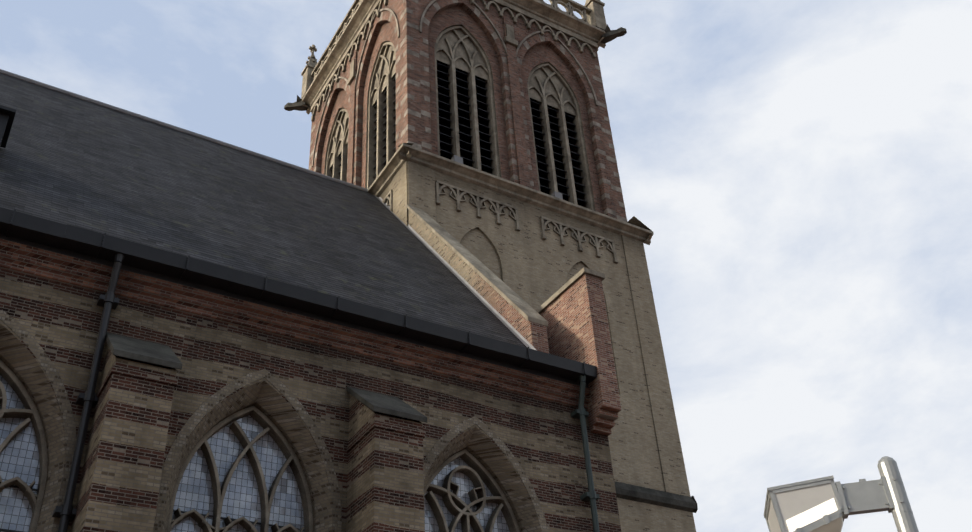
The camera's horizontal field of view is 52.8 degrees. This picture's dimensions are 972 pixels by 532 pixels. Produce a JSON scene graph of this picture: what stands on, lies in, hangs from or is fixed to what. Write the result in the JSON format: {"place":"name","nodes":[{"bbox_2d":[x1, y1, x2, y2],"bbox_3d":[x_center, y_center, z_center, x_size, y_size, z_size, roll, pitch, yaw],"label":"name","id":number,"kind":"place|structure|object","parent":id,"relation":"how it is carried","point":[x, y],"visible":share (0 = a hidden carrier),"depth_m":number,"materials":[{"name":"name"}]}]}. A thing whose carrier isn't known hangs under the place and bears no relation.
{"place":"outdoors","nodes":[
{"label":"outdoors","id":0,"kind":"place"},
{"bbox_2d":[0,0,971,531],"label":"sky","id":1,"kind":"structure","parent":0,"point":[799,172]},
{"label":"ground","id":2,"kind":"structure","parent":0,"visible":0},
{"bbox_2d":[0,269,620,531],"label":"nave wall","id":3,"kind":"structure","parent":2,"relation":"on","point":[142,412],"depth_m":14.08,"materials":[{"name":"brown brick"}]},
{"bbox_2d":[52,253,124,531],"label":"downpipe","id":4,"kind":"object","parent":3,"relation":"attached to","point":[108,301],"visible":0.94,"depth_m":12.78,"materials":[{"name":"black metal"}]},
{"bbox_2d":[0,375,509,531],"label":"window glass","id":5,"kind":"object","parent":3,"relation":"in","point":[19,456],"depth_m":13.98,"materials":[{"name":"grey glass"}]},
{"bbox_2d":[0,332,519,531],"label":"nave tracery and caps","id":6,"kind":"object","parent":3,"relation":"attached to","point":[475,472],"visible":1,"depth_m":14.14,"materials":[{"name":"grey stone"}]},
{"bbox_2d":[0,73,526,347],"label":"roof slope","id":7,"kind":"structure","parent":3,"relation":"on","point":[73,161],"depth_m":19.17,"materials":[{"name":"grey tile"}]},
{"bbox_2d":[0,105,16,147],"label":"roof dormer","id":8,"kind":"object","parent":7,"relation":"on","point":[7,115],"visible":1,"depth_m":16.15,"materials":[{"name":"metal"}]},
{"bbox_2d":[0,69,535,349],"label":"ridge flashing","id":9,"kind":"object","parent":7,"relation":"attached to","point":[513,330],"visible":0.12,"depth_m":24.26,"materials":[{"name":"metal"}]},
{"bbox_2d":[0,310,548,531],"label":"window arches","id":10,"kind":"structure","parent":3,"relation":"attached to","point":[17,358],"depth_m":14.12,"materials":[{"name":"brown brick"}]},
{"bbox_2d":[0,239,589,410],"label":"nave cornice","id":11,"kind":"structure","parent":3,"relation":"attached to","point":[15,257],"depth_m":15.09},
{"bbox_2d":[0,207,596,387],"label":"gutter","id":12,"kind":"object","parent":3,"relation":"attached to","point":[49,235],"visible":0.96,"depth_m":15.09,"materials":[{"name":"metal"}]},
{"bbox_2d":[571,375,599,531],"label":"downpipe","id":13,"kind":"object","parent":3,"relation":"attached to","point":[591,496],"visible":0.96,"depth_m":16.86,"materials":[{"name":"grey metal"}]},
{"bbox_2d":[408,210,620,435],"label":"gable wall","id":14,"kind":"structure","parent":2,"relation":"on","point":[574,315],"depth_m":18.69,"materials":[{"name":"brick"}]},
{"bbox_2d":[406,204,604,326],"bbox_3d":[0.164,-0.255,21.912,1.500,6.366,5.470,17,-41,-27],"label":"gable coping","id":15,"kind":"object","parent":14,"relation":"attached to","point":[520,305],"visible":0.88,"depth_m":20.11,"materials":[{"name":"beige stone"}]},
{"bbox_2d":[380,75,695,531],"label":"tower wall","id":16,"kind":"structure","parent":2,"relation":"on","point":[530,266],"depth_m":26.35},
{"bbox_2d":[309,0,626,218],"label":"tower brick wall","id":17,"kind":"structure","parent":16,"relation":"on","point":[448,13],"depth_m":31.15,"materials":[{"name":"brown brick"}]},
{"bbox_2d":[331,60,586,201],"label":"louvers","id":18,"kind":"object","parent":17,"relation":"in","point":[466,152],"visible":0.15,"depth_m":30.62,"materials":[{"name":"black wood"}]},
{"bbox_2d":[284,0,697,512],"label":"tower stone dressings","id":19,"kind":"structure","parent":17,"relation":"attached to","point":[458,46],"depth_m":30.69,"materials":[{"name":"beige stone"}]},
{"bbox_2d":[764,456,918,531],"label":"street lamp","id":20,"kind":"object","parent":2,"relation":"on","point":[826,504],"visible":1,"depth_m":6.59,"materials":[{"name":"metal"}]}
]}

